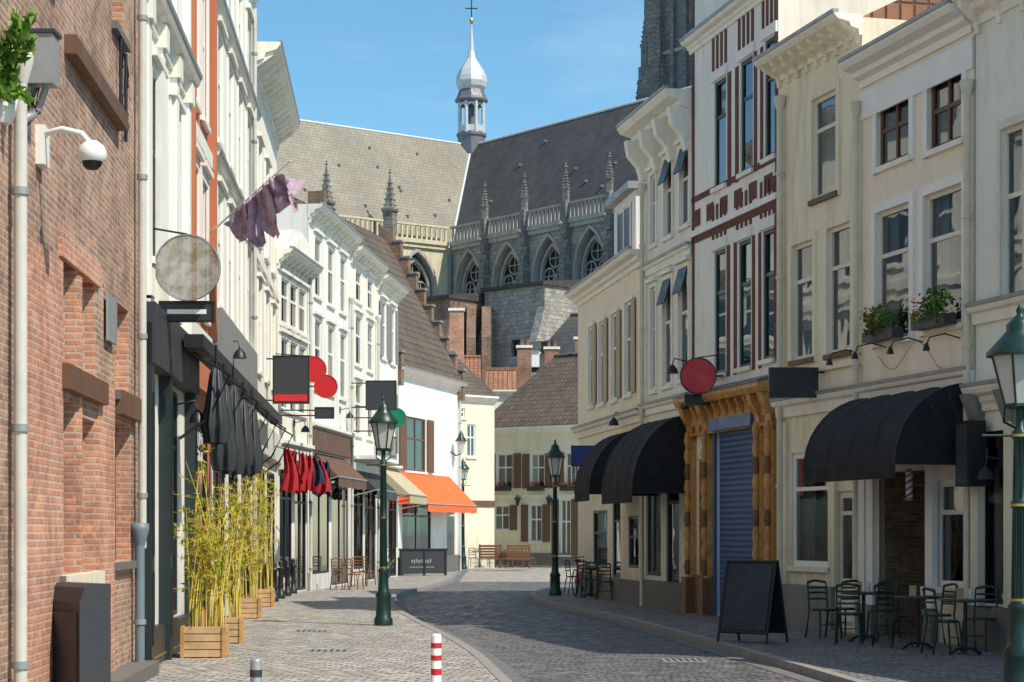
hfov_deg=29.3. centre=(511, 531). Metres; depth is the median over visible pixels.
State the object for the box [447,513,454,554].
window frames offwhite
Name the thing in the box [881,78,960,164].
window frame
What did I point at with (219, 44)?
window frames white
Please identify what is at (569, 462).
walls
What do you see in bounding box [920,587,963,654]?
cafe chair
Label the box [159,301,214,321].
hanging sign
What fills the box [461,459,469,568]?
street lamp
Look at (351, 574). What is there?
cafe chair
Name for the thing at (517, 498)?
wall lanterns
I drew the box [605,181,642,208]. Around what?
dormer roof
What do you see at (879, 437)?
shop awning
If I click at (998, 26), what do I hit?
grey green townhouse
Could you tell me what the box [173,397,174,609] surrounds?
window glass
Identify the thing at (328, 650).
drain cover
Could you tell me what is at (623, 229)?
dormer frames
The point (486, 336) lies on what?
church buttress
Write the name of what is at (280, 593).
iron bollard
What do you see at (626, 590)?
plinth
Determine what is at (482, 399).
cornice
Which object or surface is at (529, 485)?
geranium leaves
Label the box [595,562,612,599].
cafe chair
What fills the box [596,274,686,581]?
side walls
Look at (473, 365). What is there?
roof
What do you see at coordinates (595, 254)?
window glass
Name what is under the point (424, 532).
window frame
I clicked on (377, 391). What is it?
hanging sign
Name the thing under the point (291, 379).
hanging sign
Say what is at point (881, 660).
pavement
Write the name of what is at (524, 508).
shutters
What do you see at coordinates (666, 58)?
church tower
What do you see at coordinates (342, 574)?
cafe chair
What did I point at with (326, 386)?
round sign
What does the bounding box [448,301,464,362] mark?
chimney
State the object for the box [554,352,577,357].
ridge tiles
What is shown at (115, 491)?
brown window frames
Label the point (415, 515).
window frames dkgreen
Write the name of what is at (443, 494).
orange awning
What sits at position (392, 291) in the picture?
white townhouse
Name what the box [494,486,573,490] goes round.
flower boxes
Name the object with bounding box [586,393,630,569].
sills trim
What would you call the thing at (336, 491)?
wall lamp
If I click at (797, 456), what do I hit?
window frames white
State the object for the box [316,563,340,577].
potted plant
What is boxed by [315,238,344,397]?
window frames white
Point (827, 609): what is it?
cafe chair
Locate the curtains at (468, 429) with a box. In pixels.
[461,410,471,436]
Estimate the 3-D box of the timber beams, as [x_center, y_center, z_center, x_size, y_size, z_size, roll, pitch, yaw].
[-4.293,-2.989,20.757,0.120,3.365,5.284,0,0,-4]
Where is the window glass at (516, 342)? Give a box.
[514,340,519,356]
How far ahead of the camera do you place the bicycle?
52.20 m
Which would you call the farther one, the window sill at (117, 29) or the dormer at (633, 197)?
the dormer at (633, 197)
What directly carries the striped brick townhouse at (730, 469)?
on the ground
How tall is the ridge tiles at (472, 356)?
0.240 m
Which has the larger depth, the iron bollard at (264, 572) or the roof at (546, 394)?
the roof at (546, 394)
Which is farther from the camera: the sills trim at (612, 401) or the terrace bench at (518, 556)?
the terrace bench at (518, 556)
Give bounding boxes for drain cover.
[293,630,329,631]
[306,649,349,651]
[660,658,707,661]
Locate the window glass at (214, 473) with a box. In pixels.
[213,0,247,600]
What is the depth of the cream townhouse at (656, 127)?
42.97 m
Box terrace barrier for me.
[398,548,447,575]
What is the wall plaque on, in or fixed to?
attached to the walls at (94, 213)
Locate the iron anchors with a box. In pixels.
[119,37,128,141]
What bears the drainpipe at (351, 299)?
attached to the white townhouse at (334, 239)
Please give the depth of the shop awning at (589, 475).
45.46 m
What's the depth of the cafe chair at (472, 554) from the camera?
92.17 m
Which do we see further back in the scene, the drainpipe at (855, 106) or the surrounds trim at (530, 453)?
the surrounds trim at (530, 453)
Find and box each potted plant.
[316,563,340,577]
[387,551,394,577]
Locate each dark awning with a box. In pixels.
[315,453,366,489]
[354,470,397,500]
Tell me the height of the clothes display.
1.254 m
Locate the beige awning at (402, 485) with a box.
[386,468,426,504]
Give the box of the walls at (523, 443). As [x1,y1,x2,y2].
[494,432,577,567]
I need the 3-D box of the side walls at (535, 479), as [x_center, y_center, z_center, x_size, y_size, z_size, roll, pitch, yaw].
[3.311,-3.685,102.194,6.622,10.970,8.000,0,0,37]
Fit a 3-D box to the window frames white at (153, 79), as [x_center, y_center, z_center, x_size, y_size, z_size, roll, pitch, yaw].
[-4.764,-6.400,26.568,0.050,5.800,3.264,0,0,-4]
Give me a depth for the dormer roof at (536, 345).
113.43 m
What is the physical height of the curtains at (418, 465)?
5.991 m
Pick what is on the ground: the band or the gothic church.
the gothic church
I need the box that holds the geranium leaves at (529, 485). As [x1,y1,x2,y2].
[494,483,572,487]
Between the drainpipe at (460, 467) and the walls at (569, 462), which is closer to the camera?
the drainpipe at (460, 467)
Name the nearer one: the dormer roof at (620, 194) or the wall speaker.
the wall speaker
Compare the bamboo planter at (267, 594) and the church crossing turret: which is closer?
the bamboo planter at (267, 594)
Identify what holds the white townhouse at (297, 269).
on the ground
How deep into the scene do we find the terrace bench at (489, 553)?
90.97 m
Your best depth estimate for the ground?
82.22 m
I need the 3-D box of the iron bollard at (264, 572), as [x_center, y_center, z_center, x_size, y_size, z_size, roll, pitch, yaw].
[-5.703,1.210,45.500,0.220,0.980,0.220,0,0,0]
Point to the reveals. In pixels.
(123, 463)
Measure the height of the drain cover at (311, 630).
0.017 m
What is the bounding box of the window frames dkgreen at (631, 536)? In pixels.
[594,504,638,577]
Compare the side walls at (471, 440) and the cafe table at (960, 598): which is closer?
the cafe table at (960, 598)
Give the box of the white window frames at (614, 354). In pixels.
[590,302,629,404]
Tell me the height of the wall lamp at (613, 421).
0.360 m
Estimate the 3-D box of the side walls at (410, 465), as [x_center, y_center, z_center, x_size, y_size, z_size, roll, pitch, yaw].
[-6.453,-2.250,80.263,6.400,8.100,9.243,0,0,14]
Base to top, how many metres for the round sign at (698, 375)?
0.813 m
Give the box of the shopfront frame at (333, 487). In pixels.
[312,456,347,584]
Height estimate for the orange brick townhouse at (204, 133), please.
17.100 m
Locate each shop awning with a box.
[574,431,628,501]
[601,416,685,503]
[803,383,962,482]
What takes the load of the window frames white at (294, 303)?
in the white townhouse at (297, 269)
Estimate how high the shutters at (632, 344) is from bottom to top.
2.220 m
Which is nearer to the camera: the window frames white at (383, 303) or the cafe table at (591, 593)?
the cafe table at (591, 593)
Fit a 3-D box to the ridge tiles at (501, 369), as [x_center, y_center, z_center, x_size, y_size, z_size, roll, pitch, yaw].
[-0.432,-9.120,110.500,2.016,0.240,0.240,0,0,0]
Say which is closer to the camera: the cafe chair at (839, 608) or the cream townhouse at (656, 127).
the cafe chair at (839, 608)
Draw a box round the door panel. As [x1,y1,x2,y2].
[842,578,852,625]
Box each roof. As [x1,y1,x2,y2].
[344,219,461,380]
[458,359,497,395]
[464,358,481,379]
[485,371,516,389]
[494,356,577,427]
[525,342,540,350]
[532,316,577,372]
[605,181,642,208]
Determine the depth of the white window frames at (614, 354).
48.89 m
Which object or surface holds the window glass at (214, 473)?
in the white townhouse at (237, 102)
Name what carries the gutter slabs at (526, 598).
on the ground
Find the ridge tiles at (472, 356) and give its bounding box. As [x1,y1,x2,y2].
[464,355,480,357]
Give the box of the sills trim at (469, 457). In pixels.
[461,418,477,458]
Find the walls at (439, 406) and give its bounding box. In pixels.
[398,378,459,572]
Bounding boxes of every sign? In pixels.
[152,228,220,300]
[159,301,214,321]
[266,355,309,403]
[276,353,326,382]
[281,407,333,418]
[310,375,337,397]
[351,380,396,409]
[354,406,405,427]
[571,445,593,466]
[680,353,723,393]
[768,367,823,397]
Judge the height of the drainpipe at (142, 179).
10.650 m
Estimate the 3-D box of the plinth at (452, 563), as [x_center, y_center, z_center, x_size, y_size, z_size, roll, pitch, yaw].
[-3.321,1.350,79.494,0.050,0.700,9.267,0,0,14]
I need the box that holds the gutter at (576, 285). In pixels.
[564,246,638,429]
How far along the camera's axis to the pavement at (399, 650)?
28.43 m
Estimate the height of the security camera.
0.404 m
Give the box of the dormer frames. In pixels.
[616,201,630,253]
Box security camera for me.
[35,124,106,169]
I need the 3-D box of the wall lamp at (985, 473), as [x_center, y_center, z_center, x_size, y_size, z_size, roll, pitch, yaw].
[6.823,-0.920,27.845,0.452,0.360,0.253,0,0,0]
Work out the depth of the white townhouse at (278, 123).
47.63 m
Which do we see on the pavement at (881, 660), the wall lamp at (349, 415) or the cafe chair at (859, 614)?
the cafe chair at (859, 614)
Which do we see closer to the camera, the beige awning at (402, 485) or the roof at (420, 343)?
the beige awning at (402, 485)
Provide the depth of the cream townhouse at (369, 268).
66.42 m
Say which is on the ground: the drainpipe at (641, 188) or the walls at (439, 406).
the walls at (439, 406)
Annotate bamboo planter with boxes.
[173,443,259,657]
[200,475,266,643]
[230,472,275,618]
[257,462,279,606]
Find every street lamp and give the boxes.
[367,396,399,625]
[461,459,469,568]
[544,439,565,595]
[982,304,1023,681]
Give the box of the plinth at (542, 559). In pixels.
[494,553,577,565]
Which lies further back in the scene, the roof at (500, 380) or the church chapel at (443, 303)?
the church chapel at (443, 303)
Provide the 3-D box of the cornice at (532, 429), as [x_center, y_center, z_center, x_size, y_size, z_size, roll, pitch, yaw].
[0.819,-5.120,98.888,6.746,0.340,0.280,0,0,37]
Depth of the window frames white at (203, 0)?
32.46 m
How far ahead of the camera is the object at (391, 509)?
73.25 m
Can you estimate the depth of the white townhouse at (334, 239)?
60.40 m
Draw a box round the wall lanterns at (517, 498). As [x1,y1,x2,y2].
[514,495,551,505]
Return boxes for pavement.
[146,571,499,681]
[536,585,1003,681]
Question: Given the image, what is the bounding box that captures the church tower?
[635,0,691,99]
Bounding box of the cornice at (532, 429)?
[494,424,577,434]
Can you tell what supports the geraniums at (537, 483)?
on the flower boxes at (534, 488)
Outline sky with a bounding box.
[256,0,643,141]
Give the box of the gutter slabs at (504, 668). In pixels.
[395,570,526,681]
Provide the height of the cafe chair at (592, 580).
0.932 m
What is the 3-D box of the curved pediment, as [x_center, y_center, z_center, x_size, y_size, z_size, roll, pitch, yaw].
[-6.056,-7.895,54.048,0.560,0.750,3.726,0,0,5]
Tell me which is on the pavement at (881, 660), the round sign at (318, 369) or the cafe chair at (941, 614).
the cafe chair at (941, 614)
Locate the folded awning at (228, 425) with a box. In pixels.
[179,334,292,480]
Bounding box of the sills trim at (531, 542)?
[494,488,570,556]
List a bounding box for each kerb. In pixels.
[391,569,512,681]
[530,584,867,681]
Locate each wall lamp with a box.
[175,397,202,423]
[233,340,246,358]
[294,419,309,431]
[330,483,340,493]
[339,407,353,417]
[609,412,618,425]
[666,356,686,373]
[679,393,688,408]
[976,454,1002,479]
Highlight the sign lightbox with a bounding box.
[684,394,710,405]
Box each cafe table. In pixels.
[578,563,599,596]
[841,582,885,642]
[894,585,941,649]
[940,588,990,655]
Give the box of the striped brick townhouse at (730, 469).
[672,0,895,615]
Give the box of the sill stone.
[63,571,104,582]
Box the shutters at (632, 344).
[592,297,634,404]
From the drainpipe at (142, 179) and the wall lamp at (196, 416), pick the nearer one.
the drainpipe at (142, 179)
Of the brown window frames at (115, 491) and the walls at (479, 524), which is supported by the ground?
the walls at (479, 524)
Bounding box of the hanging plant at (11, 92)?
[0,6,37,125]
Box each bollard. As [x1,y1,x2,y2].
[250,658,261,681]
[263,564,269,586]
[271,561,278,601]
[277,560,284,598]
[284,559,291,595]
[290,558,296,593]
[431,633,441,681]
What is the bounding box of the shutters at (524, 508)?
[494,452,577,554]
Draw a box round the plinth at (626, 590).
[576,573,639,604]
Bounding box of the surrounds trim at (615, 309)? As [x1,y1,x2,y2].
[587,294,632,407]
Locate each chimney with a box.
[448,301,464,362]
[516,338,532,389]
[543,340,559,365]
[573,330,577,351]
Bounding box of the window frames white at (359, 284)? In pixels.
[356,270,371,437]
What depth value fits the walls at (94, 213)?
19.50 m
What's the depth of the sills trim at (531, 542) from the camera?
98.78 m
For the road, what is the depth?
31.73 m
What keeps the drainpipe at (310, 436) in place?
attached to the white townhouse at (297, 269)
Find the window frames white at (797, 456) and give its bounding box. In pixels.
[794,453,827,566]
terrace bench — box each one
[479,544,501,567]
[507,544,529,568]
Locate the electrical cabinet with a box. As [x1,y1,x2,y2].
[52,582,110,681]
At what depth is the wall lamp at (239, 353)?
35.49 m
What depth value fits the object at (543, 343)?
114.60 m
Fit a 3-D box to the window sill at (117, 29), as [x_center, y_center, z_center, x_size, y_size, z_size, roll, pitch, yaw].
[-4.274,-2.549,19.799,0.100,6.124,6.772,0,0,-4]
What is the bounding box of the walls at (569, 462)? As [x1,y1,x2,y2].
[568,454,572,472]
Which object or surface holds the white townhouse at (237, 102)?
on the ground
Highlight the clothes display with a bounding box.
[274,446,330,496]
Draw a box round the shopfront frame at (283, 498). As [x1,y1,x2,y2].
[280,475,305,589]
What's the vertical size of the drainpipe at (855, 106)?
8.850 m
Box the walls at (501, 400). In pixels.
[494,396,509,409]
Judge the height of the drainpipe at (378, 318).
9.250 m
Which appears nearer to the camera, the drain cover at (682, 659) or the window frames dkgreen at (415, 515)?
the drain cover at (682, 659)
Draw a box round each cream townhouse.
[350,244,388,582]
[616,85,773,610]
[826,0,975,644]
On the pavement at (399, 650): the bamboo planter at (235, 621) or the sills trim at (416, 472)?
the bamboo planter at (235, 621)
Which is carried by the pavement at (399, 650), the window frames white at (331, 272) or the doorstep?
the doorstep
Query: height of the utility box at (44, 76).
0.837 m
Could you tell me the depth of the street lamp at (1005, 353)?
18.53 m
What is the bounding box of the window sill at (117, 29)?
[59,20,136,581]
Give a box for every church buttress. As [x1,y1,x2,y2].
[466,306,475,354]
[482,306,490,382]
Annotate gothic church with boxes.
[277,86,691,296]
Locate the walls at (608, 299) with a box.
[578,269,639,580]
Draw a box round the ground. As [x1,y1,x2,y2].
[458,567,576,581]
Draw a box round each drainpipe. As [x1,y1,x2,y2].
[12,50,32,681]
[131,523,148,661]
[137,0,147,547]
[252,8,257,596]
[308,278,312,590]
[349,296,354,583]
[376,315,380,579]
[459,388,461,570]
[638,183,645,605]
[774,95,785,590]
[850,101,860,633]
[960,79,973,605]
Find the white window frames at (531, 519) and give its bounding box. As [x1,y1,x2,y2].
[495,452,575,552]
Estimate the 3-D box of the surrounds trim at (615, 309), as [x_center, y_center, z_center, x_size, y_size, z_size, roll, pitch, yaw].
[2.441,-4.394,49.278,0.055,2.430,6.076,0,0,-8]
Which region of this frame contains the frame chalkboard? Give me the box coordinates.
[716,560,788,643]
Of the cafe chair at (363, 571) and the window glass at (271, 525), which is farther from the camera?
the cafe chair at (363, 571)
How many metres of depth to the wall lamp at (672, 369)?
41.38 m
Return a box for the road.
[405,582,802,681]
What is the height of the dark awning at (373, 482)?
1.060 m
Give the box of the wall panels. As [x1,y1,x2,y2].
[27,235,114,681]
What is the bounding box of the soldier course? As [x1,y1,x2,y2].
[59,229,100,287]
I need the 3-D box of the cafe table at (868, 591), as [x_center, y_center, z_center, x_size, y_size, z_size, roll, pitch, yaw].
[5.416,1.240,30.200,0.680,0.920,0.680,0,0,0]
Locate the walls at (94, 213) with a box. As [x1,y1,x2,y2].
[0,0,137,681]
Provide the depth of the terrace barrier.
75.23 m
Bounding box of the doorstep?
[111,660,158,681]
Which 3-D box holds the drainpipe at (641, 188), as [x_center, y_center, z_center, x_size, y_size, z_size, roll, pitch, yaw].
[2.969,-3.125,44.789,0.190,9.650,0.181,0,0,0]
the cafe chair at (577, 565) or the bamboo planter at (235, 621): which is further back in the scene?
the cafe chair at (577, 565)
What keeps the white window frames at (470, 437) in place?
attached to the walls at (479, 524)
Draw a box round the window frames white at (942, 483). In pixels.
[938,480,962,587]
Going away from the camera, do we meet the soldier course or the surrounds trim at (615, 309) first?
the soldier course
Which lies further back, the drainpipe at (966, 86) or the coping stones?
the coping stones
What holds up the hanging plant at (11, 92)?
hanging from the walls at (94, 213)
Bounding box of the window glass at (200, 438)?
[198,431,204,605]
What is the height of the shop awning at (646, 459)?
1.861 m
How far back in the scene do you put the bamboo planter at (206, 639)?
26.44 m
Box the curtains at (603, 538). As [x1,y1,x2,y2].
[601,510,638,566]
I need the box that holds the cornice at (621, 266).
[565,249,639,438]
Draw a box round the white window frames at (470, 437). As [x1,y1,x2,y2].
[461,408,474,456]
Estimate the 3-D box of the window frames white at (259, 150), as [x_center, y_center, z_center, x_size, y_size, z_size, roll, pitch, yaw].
[-6.061,-6.300,48.036,0.050,5.200,6.387,0,0,-4]
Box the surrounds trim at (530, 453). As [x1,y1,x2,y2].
[495,450,572,552]
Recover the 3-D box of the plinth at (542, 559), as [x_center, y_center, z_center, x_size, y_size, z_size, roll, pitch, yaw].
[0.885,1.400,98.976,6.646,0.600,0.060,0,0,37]
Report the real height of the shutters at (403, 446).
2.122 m
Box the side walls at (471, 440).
[462,394,483,455]
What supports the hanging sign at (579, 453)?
attached to the walls at (608, 299)
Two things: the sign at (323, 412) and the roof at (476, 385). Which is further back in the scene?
the roof at (476, 385)
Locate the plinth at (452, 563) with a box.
[398,555,458,575]
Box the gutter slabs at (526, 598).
[520,592,826,681]
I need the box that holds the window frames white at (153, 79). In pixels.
[153,79,154,255]
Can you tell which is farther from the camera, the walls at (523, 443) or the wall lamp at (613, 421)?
the walls at (523, 443)
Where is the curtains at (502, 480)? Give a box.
[497,455,574,552]
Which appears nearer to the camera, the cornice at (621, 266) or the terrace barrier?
the cornice at (621, 266)
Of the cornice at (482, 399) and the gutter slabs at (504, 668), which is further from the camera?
the cornice at (482, 399)
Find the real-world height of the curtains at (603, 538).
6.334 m
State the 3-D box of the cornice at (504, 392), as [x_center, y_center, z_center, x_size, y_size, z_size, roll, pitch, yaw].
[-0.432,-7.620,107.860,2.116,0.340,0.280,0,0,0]
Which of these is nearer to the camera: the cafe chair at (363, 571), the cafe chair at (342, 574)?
the cafe chair at (342, 574)
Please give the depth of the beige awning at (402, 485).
70.52 m
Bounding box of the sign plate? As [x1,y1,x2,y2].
[167,309,205,313]
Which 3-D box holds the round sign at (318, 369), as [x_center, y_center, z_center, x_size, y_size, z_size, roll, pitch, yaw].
[-5.556,-4.306,51.600,1.342,0.769,0.140,0,0,0]
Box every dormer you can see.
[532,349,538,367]
[614,189,639,254]
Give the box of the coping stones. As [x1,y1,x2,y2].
[329,206,466,371]
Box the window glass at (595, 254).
[411,234,602,292]
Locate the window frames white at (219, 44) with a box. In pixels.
[218,0,248,341]
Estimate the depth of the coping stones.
83.87 m
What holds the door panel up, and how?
in the olive townhouse at (817, 86)
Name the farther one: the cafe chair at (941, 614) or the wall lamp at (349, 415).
the wall lamp at (349, 415)
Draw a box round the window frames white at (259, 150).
[259,150,273,378]
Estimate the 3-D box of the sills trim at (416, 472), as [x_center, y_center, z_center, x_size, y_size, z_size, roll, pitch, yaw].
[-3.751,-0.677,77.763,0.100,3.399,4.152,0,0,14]
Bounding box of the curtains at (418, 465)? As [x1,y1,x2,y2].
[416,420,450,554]
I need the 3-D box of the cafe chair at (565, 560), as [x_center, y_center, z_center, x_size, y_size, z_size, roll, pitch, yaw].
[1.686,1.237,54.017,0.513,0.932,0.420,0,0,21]
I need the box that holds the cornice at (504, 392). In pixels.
[493,390,516,395]
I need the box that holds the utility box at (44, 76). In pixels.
[25,28,61,125]
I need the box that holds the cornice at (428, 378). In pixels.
[402,367,467,391]
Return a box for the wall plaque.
[106,293,116,344]
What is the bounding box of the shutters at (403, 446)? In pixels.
[399,415,433,472]
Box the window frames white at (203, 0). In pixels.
[203,0,204,300]
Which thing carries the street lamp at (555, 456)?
on the pavement at (881, 660)
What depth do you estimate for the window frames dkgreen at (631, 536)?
48.78 m
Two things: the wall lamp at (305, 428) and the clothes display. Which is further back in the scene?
the wall lamp at (305, 428)
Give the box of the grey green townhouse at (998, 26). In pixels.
[951,0,1023,650]
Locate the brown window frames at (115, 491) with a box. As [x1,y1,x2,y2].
[115,424,115,559]
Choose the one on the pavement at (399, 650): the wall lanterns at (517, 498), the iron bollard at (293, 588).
the iron bollard at (293, 588)
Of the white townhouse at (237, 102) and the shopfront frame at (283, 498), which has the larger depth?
the shopfront frame at (283, 498)
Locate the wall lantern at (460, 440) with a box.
[451,431,466,455]
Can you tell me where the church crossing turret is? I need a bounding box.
[455,0,487,153]
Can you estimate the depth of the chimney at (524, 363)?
104.00 m
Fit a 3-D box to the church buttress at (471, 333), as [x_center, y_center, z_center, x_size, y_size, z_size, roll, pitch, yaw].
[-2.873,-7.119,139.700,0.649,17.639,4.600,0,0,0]
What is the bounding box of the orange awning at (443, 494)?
[398,472,476,513]
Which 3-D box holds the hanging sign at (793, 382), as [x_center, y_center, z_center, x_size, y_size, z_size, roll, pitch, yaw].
[4.941,-2.584,34.035,0.956,0.526,0.110,0,0,0]
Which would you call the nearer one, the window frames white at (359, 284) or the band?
the window frames white at (359, 284)
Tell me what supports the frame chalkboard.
on the pavement at (881, 660)
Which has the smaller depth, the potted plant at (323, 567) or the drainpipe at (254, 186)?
the drainpipe at (254, 186)
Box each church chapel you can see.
[426,293,484,354]
[476,279,581,373]
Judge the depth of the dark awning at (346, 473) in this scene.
59.36 m
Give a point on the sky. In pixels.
(393, 66)
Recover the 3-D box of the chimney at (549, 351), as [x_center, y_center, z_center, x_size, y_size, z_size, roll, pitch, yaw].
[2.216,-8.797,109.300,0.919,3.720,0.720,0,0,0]
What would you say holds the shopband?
attached to the walls at (479, 524)
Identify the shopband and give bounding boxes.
[472,500,494,506]
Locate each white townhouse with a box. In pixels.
[145,0,202,663]
[210,0,261,615]
[257,39,299,587]
[276,246,323,592]
[277,197,363,590]
[377,273,409,577]
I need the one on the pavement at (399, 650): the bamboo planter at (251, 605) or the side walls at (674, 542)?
the bamboo planter at (251, 605)
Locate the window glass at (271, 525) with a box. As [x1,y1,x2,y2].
[257,472,272,586]
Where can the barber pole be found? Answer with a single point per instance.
(909, 484)
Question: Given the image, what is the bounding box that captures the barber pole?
[905,469,921,500]
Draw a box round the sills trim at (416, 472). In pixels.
[406,470,427,474]
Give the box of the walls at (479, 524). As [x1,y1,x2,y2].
[461,402,493,568]
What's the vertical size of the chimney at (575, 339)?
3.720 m
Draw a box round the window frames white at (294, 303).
[282,278,304,414]
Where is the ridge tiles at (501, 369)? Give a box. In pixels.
[486,368,516,370]
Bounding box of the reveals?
[61,0,130,574]
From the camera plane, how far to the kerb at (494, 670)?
33.11 m
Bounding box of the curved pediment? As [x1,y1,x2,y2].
[276,230,311,258]
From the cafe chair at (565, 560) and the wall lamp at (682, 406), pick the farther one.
the cafe chair at (565, 560)
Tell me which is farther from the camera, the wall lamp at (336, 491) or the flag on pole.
the wall lamp at (336, 491)
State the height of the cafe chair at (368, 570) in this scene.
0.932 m
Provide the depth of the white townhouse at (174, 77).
25.87 m
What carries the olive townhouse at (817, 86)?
on the ground
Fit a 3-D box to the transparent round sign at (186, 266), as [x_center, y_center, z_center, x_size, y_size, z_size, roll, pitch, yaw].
[-4.184,-3.415,25.000,0.935,0.947,0.070,0,0,0]
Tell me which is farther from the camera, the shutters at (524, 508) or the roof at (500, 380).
the roof at (500, 380)
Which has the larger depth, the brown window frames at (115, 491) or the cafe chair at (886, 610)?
the cafe chair at (886, 610)
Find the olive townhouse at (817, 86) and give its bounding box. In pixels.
[752,0,953,631]
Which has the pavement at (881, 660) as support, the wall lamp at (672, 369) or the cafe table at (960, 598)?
the cafe table at (960, 598)
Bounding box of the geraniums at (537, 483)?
[497,481,573,486]
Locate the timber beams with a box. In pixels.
[62,34,141,421]
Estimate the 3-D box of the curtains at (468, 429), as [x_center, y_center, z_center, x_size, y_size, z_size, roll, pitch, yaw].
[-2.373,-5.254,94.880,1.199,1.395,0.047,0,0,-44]
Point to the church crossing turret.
(471, 99)
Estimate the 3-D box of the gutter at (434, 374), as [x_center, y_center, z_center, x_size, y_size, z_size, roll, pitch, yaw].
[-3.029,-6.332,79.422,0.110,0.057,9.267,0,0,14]
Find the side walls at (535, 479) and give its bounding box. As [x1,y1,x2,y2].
[497,455,567,552]
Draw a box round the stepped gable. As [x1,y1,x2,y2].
[308,191,464,400]
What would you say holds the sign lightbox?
attached to the striped brick townhouse at (730, 469)
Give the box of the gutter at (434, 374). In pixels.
[403,365,467,383]
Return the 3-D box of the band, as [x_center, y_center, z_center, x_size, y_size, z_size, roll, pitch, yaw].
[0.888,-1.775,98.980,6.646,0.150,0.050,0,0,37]
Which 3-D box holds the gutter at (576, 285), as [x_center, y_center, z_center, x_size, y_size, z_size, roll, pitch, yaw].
[2.180,-4.677,49.467,0.280,3.766,8.882,0,0,-8]
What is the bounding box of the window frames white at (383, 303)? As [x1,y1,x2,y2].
[383,303,393,362]
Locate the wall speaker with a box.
[955,420,986,486]
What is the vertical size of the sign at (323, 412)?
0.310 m
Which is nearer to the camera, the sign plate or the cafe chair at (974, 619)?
the sign plate
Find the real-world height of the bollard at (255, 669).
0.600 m
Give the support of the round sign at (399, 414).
attached to the cream townhouse at (369, 268)
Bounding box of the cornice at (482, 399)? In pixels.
[461,394,498,403]
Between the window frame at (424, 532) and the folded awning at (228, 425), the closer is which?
the folded awning at (228, 425)
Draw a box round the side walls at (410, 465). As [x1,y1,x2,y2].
[407,418,453,554]
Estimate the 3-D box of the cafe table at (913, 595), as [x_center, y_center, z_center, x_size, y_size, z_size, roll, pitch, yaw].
[5.858,1.240,28.300,0.680,0.920,0.680,0,0,0]
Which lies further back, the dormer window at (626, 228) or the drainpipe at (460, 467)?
the drainpipe at (460, 467)
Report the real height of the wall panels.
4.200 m
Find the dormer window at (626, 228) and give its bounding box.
[618,206,629,251]
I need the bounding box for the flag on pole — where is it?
[209,160,305,247]
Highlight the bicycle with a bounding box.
[572,556,583,594]
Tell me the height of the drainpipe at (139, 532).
1.800 m
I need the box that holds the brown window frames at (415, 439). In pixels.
[407,416,424,471]
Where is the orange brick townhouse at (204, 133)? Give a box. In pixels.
[191,0,216,623]
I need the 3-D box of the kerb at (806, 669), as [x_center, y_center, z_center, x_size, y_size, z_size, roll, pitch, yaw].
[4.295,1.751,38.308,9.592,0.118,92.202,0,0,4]
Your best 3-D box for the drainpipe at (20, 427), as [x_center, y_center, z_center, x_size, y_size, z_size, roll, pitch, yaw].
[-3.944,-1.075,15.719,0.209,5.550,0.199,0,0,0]
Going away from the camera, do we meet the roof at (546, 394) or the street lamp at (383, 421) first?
the street lamp at (383, 421)
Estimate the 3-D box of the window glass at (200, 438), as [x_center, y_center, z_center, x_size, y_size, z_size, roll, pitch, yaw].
[-5.053,-5.000,31.279,0.029,12.460,3.171,0,0,-4]
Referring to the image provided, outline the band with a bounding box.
[494,494,573,497]
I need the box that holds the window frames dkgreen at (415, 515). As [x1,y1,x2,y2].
[402,504,429,548]
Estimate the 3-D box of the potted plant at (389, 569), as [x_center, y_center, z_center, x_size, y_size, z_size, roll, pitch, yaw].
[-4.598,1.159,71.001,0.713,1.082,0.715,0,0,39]
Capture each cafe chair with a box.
[330,558,348,589]
[344,558,363,589]
[351,556,366,586]
[358,556,375,585]
[468,548,478,567]
[498,548,506,567]
[563,559,575,592]
[575,561,589,595]
[584,562,600,597]
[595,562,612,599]
[805,579,841,638]
[824,580,859,637]
[834,583,863,644]
[865,580,900,639]
[872,583,913,647]
[919,583,959,645]
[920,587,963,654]
[960,585,998,651]

